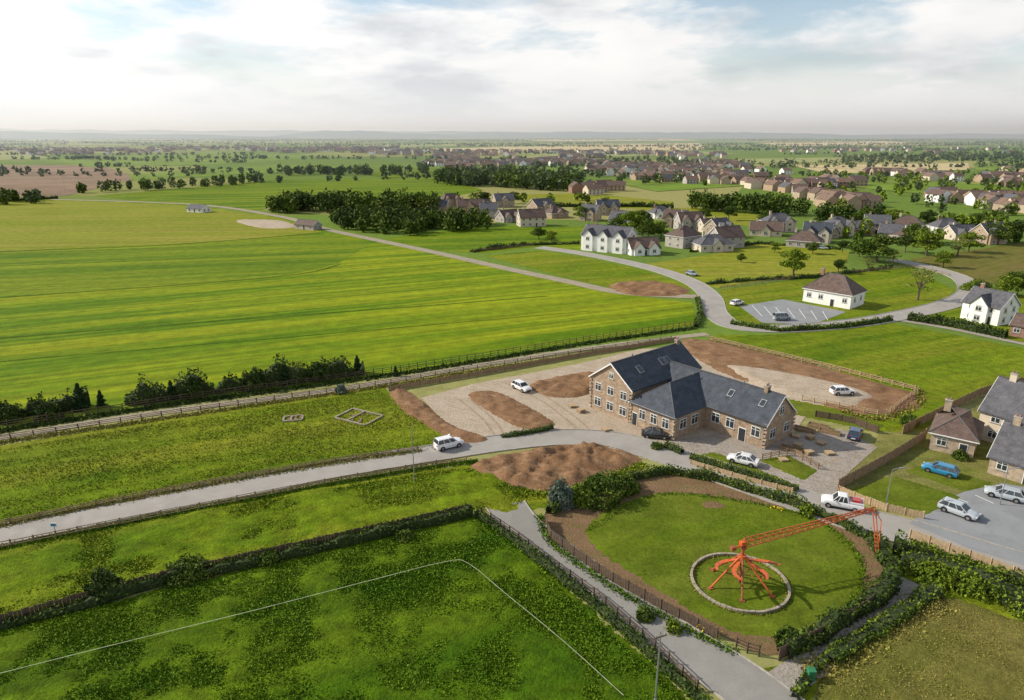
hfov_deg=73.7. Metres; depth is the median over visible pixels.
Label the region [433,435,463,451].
parked suv
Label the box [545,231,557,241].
deciduous tree
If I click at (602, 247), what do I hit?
windows
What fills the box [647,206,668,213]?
roof
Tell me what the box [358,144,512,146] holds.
field
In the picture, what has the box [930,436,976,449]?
windows
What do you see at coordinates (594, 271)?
field
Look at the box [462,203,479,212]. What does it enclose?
walls
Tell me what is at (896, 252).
deciduous tree
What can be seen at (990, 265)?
field
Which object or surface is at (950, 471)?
parked car
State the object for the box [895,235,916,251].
deciduous tree
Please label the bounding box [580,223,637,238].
roof
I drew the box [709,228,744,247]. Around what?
walls
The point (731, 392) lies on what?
roof light
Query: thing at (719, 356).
soil field
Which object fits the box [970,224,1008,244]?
walls
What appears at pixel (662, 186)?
field
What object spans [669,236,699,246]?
windows
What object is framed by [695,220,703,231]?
walls
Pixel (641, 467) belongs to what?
long grass
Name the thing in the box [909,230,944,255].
deciduous tree
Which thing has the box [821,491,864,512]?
pickup truck
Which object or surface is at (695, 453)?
kerb
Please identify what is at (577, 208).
deciduous tree
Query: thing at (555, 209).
roof
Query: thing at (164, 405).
long grass
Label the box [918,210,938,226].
deciduous tree
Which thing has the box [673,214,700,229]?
walls
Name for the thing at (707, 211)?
deciduous tree
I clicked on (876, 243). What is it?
deciduous tree
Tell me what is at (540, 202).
roof
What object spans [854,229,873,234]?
walls
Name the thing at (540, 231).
deciduous tree
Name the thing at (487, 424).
wheel track
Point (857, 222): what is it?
roof
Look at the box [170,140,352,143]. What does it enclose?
field
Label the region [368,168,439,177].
field
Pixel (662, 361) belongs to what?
roof light
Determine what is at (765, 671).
kerb
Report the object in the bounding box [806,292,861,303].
windows
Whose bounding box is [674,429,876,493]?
court paving
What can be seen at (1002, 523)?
parking apron
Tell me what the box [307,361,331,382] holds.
bush
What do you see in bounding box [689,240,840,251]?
field hedge
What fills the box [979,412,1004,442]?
walls
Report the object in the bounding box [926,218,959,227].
roof
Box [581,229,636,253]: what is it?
walls
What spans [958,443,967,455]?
door
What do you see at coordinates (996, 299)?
roof
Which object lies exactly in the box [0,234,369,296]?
meadow
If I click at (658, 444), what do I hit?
bush
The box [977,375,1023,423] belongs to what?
roof
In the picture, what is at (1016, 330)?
windows
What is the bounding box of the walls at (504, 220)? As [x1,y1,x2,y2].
[495,212,516,222]
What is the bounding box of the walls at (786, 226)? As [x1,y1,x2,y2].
[774,218,796,231]
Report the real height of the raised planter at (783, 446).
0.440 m
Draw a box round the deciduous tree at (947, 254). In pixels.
[932,250,955,267]
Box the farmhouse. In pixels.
[293,219,322,229]
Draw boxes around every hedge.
[0,195,57,201]
[0,503,472,630]
[469,240,579,252]
[474,506,708,699]
[500,423,553,437]
[546,463,867,537]
[554,201,673,208]
[663,440,684,453]
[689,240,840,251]
[689,452,799,491]
[693,295,703,327]
[705,263,892,284]
[730,314,893,331]
[777,528,902,659]
[789,637,848,699]
[824,580,946,665]
[907,311,1008,338]
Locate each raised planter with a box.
[779,443,803,453]
[793,424,815,433]
[807,421,829,428]
[818,427,841,436]
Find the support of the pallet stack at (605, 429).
on the gravel yard at (448, 406)
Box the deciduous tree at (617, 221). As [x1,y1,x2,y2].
[606,213,626,225]
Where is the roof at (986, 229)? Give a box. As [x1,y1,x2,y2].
[969,222,1009,234]
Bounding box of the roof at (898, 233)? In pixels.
[890,227,910,236]
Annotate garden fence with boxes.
[545,511,718,638]
[761,448,819,468]
[778,586,883,660]
[815,410,878,433]
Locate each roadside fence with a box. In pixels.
[0,446,418,523]
[0,456,466,546]
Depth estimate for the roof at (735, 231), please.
283.18 m
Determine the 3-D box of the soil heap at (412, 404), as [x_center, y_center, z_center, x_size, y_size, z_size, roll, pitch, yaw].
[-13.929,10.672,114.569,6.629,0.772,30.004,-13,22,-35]
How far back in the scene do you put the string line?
65.25 m
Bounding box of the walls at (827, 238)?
[806,227,832,243]
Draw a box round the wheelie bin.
[806,666,816,681]
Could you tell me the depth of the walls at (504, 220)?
366.02 m
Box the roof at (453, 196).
[440,193,461,199]
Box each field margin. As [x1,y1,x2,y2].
[0,233,317,251]
[0,264,340,297]
[0,296,544,337]
[0,311,586,361]
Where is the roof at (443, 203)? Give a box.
[429,199,450,206]
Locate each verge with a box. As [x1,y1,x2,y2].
[763,666,817,699]
[841,406,1023,494]
[893,548,1023,621]
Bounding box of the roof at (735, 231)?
[708,225,745,237]
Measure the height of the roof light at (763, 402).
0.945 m
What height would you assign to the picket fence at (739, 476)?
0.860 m
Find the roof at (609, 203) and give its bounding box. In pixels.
[595,199,620,207]
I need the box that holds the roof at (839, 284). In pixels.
[802,273,867,296]
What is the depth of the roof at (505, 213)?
367.23 m
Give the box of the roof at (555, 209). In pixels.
[545,206,569,213]
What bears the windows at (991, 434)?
attached to the walls at (985, 417)
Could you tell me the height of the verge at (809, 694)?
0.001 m
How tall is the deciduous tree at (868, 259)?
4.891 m
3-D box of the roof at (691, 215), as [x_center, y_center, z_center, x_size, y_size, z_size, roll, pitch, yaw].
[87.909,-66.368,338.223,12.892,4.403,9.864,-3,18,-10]
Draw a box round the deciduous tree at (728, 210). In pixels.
[722,206,737,218]
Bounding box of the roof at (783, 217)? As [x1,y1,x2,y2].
[759,213,796,222]
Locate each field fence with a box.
[0,321,691,426]
[0,336,671,438]
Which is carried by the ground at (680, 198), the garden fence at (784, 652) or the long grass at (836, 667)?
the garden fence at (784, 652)
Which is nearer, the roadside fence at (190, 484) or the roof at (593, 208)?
the roadside fence at (190, 484)
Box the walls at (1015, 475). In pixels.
[987,458,1023,482]
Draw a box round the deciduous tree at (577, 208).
[572,206,588,216]
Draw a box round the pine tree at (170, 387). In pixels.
[165,380,177,400]
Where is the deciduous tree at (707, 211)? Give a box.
[699,207,713,216]
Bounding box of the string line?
[1,559,622,694]
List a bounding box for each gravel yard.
[422,348,804,443]
[727,365,871,405]
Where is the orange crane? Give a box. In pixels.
[707,506,881,602]
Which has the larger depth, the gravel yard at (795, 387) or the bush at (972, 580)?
the gravel yard at (795, 387)
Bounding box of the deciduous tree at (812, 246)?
[805,241,819,253]
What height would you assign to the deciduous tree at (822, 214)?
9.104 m
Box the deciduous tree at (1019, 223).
[1005,219,1023,241]
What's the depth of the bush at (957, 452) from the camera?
98.82 m
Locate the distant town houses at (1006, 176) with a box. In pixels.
[862,165,1023,186]
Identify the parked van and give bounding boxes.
[772,312,790,320]
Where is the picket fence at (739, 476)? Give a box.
[690,459,793,492]
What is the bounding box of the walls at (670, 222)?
[662,214,673,227]
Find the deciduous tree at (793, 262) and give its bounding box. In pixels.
[779,249,810,274]
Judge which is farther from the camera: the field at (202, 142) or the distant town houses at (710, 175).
the field at (202, 142)
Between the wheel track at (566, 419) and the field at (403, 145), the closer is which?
the wheel track at (566, 419)
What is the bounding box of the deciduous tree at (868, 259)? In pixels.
[862,257,875,268]
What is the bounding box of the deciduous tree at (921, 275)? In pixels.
[904,266,937,299]
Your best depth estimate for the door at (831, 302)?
187.07 m
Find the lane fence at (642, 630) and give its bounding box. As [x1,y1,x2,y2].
[481,507,698,690]
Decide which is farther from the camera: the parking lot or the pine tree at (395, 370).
the parking lot
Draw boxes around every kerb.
[0,444,893,545]
[4,429,1023,552]
[486,508,725,699]
[524,500,804,699]
[536,248,972,332]
[545,246,957,324]
[690,552,790,613]
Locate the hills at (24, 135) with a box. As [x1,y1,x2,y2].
[0,131,274,138]
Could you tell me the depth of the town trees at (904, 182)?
578.02 m
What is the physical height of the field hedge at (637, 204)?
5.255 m
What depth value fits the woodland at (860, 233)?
309.61 m
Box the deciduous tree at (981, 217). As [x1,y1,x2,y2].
[966,212,996,225]
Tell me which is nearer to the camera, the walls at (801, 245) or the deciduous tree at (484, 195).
the walls at (801, 245)
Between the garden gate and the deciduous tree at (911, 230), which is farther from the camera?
the deciduous tree at (911, 230)
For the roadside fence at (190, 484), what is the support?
on the pasture at (8, 493)
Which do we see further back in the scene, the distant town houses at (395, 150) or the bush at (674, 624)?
the distant town houses at (395, 150)
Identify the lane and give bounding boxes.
[488,501,800,699]
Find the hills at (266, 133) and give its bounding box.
[0,128,580,136]
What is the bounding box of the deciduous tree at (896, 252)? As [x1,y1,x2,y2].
[887,249,901,264]
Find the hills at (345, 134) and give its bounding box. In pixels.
[267,130,466,137]
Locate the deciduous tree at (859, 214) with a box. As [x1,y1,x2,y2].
[850,207,875,220]
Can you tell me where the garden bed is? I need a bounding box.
[542,475,882,654]
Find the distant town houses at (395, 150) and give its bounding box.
[0,145,422,155]
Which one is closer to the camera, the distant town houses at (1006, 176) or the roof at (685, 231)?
the roof at (685, 231)
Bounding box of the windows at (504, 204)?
[494,200,511,206]
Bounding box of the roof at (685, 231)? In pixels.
[664,225,701,237]
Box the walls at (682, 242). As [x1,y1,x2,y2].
[665,235,701,248]
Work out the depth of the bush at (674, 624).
64.51 m
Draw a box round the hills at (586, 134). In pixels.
[444,131,912,137]
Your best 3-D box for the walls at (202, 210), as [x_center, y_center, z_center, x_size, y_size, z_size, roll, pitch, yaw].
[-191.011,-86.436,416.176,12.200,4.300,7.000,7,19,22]
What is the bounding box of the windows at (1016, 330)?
[1013,326,1020,333]
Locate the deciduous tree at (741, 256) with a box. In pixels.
[737,253,747,260]
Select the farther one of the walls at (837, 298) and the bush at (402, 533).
the walls at (837, 298)
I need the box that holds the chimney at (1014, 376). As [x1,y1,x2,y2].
[1009,371,1019,382]
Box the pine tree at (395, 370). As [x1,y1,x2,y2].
[393,365,398,376]
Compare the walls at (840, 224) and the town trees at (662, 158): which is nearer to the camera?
the walls at (840, 224)
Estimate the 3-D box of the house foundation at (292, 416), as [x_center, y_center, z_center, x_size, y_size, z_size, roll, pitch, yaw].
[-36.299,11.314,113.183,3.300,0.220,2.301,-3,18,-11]
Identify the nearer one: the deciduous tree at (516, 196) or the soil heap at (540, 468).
the soil heap at (540, 468)
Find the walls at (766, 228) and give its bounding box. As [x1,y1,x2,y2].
[749,226,781,236]
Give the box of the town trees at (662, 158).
[431,154,771,187]
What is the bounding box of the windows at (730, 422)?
[593,371,789,439]
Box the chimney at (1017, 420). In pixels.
[1012,413,1023,426]
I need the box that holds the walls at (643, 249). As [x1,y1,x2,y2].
[626,240,660,255]
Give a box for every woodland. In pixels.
[0,187,41,204]
[76,170,282,192]
[265,187,440,213]
[276,162,428,175]
[329,201,492,234]
[431,162,584,190]
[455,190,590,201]
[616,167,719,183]
[686,189,811,214]
[812,200,890,221]
[828,209,1022,242]
[841,150,1023,162]
[902,208,1008,226]
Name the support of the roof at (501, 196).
on the walls at (502, 203)
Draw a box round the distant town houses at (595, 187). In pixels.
[568,179,625,194]
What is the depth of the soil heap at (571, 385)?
126.75 m
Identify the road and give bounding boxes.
[0,430,1023,570]
[537,246,972,331]
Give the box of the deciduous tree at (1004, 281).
[994,275,1023,291]
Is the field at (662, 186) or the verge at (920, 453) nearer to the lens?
the verge at (920, 453)
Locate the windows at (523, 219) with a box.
[517,214,543,225]
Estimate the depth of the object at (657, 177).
666.15 m
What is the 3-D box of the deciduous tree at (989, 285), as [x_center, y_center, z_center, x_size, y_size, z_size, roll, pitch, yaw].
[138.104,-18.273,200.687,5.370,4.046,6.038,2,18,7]
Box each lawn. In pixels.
[583,492,866,635]
[695,452,796,489]
[761,455,816,479]
[791,403,883,428]
[849,476,959,514]
[906,465,991,490]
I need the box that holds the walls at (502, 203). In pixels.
[492,195,513,207]
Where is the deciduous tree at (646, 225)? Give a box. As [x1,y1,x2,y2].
[635,217,663,236]
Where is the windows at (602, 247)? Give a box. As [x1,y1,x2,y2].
[585,232,632,250]
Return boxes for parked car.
[511,379,531,392]
[641,426,669,439]
[685,270,697,275]
[726,451,760,467]
[730,299,743,305]
[817,245,827,249]
[829,385,856,395]
[847,426,863,440]
[921,461,959,478]
[937,496,980,520]
[983,484,1023,503]
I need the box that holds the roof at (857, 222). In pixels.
[853,220,875,229]
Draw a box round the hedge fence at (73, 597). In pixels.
[0,504,467,621]
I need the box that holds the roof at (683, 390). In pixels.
[588,341,797,427]
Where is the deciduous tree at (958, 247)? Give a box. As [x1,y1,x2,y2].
[946,236,973,256]
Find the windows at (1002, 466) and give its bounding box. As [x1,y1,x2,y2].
[994,460,1007,472]
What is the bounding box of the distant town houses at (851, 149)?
[779,146,1011,153]
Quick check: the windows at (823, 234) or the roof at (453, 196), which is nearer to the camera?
the windows at (823, 234)
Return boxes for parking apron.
[910,483,1023,564]
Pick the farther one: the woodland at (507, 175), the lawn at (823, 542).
the woodland at (507, 175)
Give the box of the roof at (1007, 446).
[986,419,1023,467]
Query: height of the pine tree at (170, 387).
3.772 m
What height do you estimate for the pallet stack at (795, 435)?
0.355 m
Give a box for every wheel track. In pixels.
[458,399,494,434]
[468,398,504,433]
[505,382,577,428]
[535,391,589,428]
[753,458,842,470]
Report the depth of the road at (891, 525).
91.88 m
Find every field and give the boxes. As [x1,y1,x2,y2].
[0,153,47,159]
[0,165,132,196]
[0,516,686,699]
[3,139,159,140]
[30,152,341,166]
[98,177,481,209]
[128,165,347,180]
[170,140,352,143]
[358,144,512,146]
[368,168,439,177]
[386,226,584,252]
[433,143,705,152]
[485,251,689,293]
[516,150,736,156]
[516,193,673,208]
[524,139,685,140]
[620,177,743,190]
[632,208,798,225]
[648,244,849,287]
[682,339,920,414]
[720,267,954,324]
[732,157,908,163]
[763,141,922,145]
[792,163,969,173]
[855,179,1023,193]
[911,242,1023,283]
[930,294,1023,341]
[973,162,1021,170]
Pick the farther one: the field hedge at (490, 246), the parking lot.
the field hedge at (490, 246)
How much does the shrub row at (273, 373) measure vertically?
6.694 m
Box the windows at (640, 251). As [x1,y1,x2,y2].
[627,243,655,253]
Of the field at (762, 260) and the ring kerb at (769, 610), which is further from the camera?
the field at (762, 260)
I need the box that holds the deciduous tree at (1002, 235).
[986,222,1014,239]
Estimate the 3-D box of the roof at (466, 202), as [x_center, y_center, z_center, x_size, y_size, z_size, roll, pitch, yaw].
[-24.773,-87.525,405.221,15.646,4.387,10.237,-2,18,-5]
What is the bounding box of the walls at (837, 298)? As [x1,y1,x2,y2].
[802,289,864,308]
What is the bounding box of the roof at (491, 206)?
[480,202,497,210]
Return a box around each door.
[829,299,833,305]
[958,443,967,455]
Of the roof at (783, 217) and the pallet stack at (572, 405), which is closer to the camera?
the pallet stack at (572, 405)
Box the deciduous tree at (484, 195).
[478,192,491,198]
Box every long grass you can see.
[0,326,697,433]
[0,353,580,444]
[0,448,421,527]
[0,458,477,552]
[467,462,648,500]
[476,518,710,699]
[534,514,738,655]
[588,491,870,638]
[687,552,794,615]
[709,337,927,420]
[794,590,956,688]
[910,538,985,566]
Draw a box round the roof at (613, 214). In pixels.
[608,210,628,220]
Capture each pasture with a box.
[0,387,441,522]
[0,465,548,619]
[708,323,1023,431]
[814,597,1023,699]
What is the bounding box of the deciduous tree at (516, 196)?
[512,191,521,200]
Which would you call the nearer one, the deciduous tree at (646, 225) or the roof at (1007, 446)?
the roof at (1007, 446)
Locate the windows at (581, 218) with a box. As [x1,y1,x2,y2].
[580,209,599,219]
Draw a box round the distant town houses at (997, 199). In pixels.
[792,186,1023,212]
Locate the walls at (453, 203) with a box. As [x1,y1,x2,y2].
[448,196,459,206]
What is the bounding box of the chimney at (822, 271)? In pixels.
[820,267,825,274]
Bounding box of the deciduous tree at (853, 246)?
[848,238,868,256]
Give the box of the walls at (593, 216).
[579,207,601,221]
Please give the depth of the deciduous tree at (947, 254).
240.43 m
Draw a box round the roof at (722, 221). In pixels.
[702,217,733,226]
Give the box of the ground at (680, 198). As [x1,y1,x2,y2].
[0,138,1023,699]
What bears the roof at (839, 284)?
on the walls at (837, 298)
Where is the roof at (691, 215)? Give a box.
[673,211,702,221]
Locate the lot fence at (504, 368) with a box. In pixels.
[388,337,675,390]
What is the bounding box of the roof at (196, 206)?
[186,204,210,209]
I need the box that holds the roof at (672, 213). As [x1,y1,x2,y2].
[662,209,688,218]
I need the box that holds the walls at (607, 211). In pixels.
[595,203,619,214]
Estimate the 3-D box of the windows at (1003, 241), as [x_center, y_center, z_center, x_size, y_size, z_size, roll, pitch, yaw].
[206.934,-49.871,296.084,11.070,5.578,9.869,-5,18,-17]
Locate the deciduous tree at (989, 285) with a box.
[970,281,993,287]
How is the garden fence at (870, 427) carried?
on the ground at (680, 198)
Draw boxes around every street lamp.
[885,467,904,503]
[999,467,1020,504]
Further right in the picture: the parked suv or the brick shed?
the brick shed
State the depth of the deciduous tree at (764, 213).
351.80 m
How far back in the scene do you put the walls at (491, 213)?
382.00 m
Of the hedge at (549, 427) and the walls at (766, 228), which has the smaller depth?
the hedge at (549, 427)
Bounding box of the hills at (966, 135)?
[861,133,1023,137]
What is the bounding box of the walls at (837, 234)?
[832,228,838,238]
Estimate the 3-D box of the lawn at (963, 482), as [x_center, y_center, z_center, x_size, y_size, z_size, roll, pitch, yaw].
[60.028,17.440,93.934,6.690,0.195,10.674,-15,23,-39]
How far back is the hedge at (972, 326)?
165.27 m
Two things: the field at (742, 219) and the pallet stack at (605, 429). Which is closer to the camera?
the pallet stack at (605, 429)
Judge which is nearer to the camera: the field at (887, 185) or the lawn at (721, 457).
the lawn at (721, 457)
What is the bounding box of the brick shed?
[1009,312,1023,337]
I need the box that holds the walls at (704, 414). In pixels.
[589,365,795,448]
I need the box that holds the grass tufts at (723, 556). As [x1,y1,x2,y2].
[592,498,854,628]
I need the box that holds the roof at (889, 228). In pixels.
[878,223,909,233]
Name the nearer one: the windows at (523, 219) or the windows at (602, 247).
the windows at (602, 247)
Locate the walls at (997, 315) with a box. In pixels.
[960,296,1019,325]
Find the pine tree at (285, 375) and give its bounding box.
[279,365,291,385]
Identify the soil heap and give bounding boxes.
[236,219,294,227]
[389,388,486,442]
[468,390,555,428]
[471,441,641,490]
[530,371,593,397]
[608,280,689,296]
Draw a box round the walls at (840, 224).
[837,222,854,235]
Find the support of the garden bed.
on the ground at (680, 198)
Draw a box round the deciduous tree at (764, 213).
[756,210,769,218]
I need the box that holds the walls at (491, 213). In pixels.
[480,211,496,218]
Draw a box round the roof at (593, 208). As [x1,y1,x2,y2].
[578,204,602,212]
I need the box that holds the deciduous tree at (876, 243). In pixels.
[848,232,903,262]
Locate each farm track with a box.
[0,332,708,439]
[48,199,698,297]
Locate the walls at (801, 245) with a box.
[786,240,822,247]
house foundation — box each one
[282,414,303,421]
[334,408,382,425]
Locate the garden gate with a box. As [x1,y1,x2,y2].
[735,637,760,656]
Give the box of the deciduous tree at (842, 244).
[837,240,849,251]
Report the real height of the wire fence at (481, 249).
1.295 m
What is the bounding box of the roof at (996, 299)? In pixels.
[961,285,1021,309]
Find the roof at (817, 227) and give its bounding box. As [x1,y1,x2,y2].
[802,221,833,233]
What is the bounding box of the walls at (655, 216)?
[650,210,662,218]
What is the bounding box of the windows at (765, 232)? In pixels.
[752,231,778,234]
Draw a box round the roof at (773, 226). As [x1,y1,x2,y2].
[749,220,783,231]
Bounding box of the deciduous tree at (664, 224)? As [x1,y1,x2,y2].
[654,221,669,238]
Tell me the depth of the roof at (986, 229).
292.47 m
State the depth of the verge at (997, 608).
68.92 m
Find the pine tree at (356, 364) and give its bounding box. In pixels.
[353,355,359,372]
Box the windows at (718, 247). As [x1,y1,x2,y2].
[693,244,730,249]
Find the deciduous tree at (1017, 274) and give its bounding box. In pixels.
[1005,270,1023,294]
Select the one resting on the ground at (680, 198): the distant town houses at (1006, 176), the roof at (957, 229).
the distant town houses at (1006, 176)
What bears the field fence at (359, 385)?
on the ground at (680, 198)
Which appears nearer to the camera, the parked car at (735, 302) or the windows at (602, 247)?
the parked car at (735, 302)
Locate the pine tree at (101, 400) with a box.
[95,390,107,407]
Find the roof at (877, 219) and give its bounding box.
[864,214,891,224]
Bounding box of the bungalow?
[928,397,984,458]
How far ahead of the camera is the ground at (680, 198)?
460.27 m
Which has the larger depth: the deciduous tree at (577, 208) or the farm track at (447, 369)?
the deciduous tree at (577, 208)
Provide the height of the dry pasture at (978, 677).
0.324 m
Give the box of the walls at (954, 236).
[942,226,966,240]
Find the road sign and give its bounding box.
[50,523,56,529]
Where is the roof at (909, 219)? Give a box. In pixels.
[892,215,924,225]
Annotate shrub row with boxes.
[0,385,90,419]
[124,352,364,405]
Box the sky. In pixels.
[0,0,1023,134]
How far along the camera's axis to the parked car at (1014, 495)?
87.71 m
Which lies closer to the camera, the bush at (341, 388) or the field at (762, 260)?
the bush at (341, 388)
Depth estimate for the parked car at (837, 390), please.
121.25 m
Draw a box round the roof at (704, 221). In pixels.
[695,218,710,224]
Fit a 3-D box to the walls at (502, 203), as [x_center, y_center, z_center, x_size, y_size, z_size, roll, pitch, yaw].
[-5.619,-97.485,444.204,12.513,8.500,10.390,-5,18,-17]
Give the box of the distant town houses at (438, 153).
[404,148,726,159]
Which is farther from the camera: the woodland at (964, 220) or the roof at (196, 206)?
the roof at (196, 206)
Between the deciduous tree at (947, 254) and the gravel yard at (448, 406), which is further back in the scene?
the deciduous tree at (947, 254)
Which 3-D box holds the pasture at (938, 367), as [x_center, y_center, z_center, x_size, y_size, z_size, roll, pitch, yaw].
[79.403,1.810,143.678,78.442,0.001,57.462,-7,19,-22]
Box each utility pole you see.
[411,424,414,480]
[654,631,666,699]
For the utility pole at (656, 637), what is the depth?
55.27 m
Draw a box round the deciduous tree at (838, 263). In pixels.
[833,259,846,272]
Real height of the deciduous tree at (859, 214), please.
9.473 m
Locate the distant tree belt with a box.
[0,138,1023,180]
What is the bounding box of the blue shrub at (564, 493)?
[546,476,575,512]
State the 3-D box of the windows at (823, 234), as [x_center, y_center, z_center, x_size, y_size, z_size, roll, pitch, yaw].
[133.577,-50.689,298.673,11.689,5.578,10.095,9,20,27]
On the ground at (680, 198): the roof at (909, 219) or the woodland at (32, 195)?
the woodland at (32, 195)
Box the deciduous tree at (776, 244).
[770,242,781,251]
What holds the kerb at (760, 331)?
on the ground at (680, 198)
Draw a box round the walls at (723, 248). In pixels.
[691,240,733,251]
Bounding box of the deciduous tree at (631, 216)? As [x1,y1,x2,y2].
[619,210,643,230]
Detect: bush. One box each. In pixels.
[0,402,25,423]
[33,398,63,421]
[81,566,125,604]
[159,552,217,589]
[180,373,206,399]
[238,366,265,391]
[258,548,282,567]
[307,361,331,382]
[334,383,346,393]
[392,528,415,542]
[570,482,592,509]
[573,469,625,512]
[610,471,641,497]
[636,605,656,622]
[650,441,663,449]
[663,619,683,636]
[771,623,813,654]
[797,503,815,517]
[898,413,920,427]
[912,559,962,593]
[947,568,988,601]
[950,449,971,460]
[959,277,993,290]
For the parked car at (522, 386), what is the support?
on the gravel yard at (448, 406)
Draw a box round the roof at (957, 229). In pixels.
[942,224,975,234]
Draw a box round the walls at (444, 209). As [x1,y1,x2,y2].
[428,201,450,210]
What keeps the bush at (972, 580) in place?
on the verge at (997, 608)
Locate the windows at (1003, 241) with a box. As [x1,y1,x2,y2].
[976,229,1004,242]
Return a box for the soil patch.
[702,501,724,507]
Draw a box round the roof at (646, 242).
[627,236,661,249]
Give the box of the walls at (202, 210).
[187,206,210,212]
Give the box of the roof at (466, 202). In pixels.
[457,199,482,206]
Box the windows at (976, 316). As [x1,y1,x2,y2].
[967,300,1015,322]
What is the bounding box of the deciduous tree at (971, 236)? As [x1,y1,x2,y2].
[958,231,986,251]
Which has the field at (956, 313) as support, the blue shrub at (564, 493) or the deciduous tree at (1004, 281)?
the deciduous tree at (1004, 281)
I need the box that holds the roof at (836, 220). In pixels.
[823,216,856,226]
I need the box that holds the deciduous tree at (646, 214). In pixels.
[634,209,653,235]
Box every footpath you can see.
[769,576,919,687]
[902,320,1023,344]
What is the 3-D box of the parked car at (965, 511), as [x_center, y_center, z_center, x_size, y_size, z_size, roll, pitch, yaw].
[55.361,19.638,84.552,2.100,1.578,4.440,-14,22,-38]
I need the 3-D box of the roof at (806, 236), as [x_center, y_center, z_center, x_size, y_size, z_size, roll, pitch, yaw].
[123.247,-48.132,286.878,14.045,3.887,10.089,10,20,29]
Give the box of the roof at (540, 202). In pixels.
[526,198,555,206]
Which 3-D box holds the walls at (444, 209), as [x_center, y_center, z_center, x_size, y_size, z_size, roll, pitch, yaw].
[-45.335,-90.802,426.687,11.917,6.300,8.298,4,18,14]
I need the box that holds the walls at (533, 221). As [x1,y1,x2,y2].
[517,212,545,226]
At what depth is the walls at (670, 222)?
344.82 m
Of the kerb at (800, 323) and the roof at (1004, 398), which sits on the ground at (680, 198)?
the kerb at (800, 323)
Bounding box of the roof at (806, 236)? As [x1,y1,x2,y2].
[785,231,823,242]
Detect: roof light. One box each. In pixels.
[635,365,644,372]
[658,357,666,364]
[663,356,670,363]
[727,389,735,396]
[758,399,767,406]
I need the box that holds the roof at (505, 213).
[494,209,516,217]
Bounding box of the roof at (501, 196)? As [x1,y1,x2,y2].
[492,193,514,200]
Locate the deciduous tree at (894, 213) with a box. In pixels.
[884,209,904,221]
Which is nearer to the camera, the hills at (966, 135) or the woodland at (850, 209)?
the woodland at (850, 209)
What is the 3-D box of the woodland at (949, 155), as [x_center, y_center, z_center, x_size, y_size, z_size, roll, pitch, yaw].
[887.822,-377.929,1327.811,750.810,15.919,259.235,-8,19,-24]
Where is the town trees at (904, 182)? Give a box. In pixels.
[813,166,1023,214]
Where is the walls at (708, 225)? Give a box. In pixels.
[703,220,732,234]
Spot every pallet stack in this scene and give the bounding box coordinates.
[569,404,576,407]
[576,407,585,412]
[601,427,610,431]
[778,457,788,461]
[792,433,799,438]
[794,441,802,446]
[803,448,814,455]
[805,434,815,440]
[816,440,825,445]
[824,450,834,455]
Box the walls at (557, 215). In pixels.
[546,210,568,218]
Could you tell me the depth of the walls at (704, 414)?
108.27 m
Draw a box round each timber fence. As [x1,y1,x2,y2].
[707,335,915,388]
[801,386,918,415]
[837,428,927,489]
[838,485,925,518]
[902,377,1023,433]
[909,529,1023,573]
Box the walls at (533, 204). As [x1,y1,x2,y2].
[527,200,549,209]
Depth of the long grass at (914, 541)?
78.05 m
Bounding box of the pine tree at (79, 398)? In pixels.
[70,383,91,412]
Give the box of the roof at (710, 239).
[690,234,735,245]
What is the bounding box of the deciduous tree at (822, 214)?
[816,206,831,218]
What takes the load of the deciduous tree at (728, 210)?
on the ground at (680, 198)
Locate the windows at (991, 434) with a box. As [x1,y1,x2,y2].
[986,415,1000,439]
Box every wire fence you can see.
[471,243,533,251]
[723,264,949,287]
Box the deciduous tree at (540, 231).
[529,226,546,239]
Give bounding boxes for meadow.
[0,199,695,428]
[0,200,320,250]
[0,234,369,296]
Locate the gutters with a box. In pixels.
[628,395,765,445]
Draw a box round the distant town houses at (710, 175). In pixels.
[422,155,810,188]
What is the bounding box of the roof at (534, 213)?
[516,208,546,218]
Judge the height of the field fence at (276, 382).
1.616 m
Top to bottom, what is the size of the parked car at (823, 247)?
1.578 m
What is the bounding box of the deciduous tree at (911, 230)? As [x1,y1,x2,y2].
[902,222,932,238]
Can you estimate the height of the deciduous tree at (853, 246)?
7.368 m
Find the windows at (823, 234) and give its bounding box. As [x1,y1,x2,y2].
[815,233,831,242]
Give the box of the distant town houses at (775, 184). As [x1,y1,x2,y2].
[740,166,868,192]

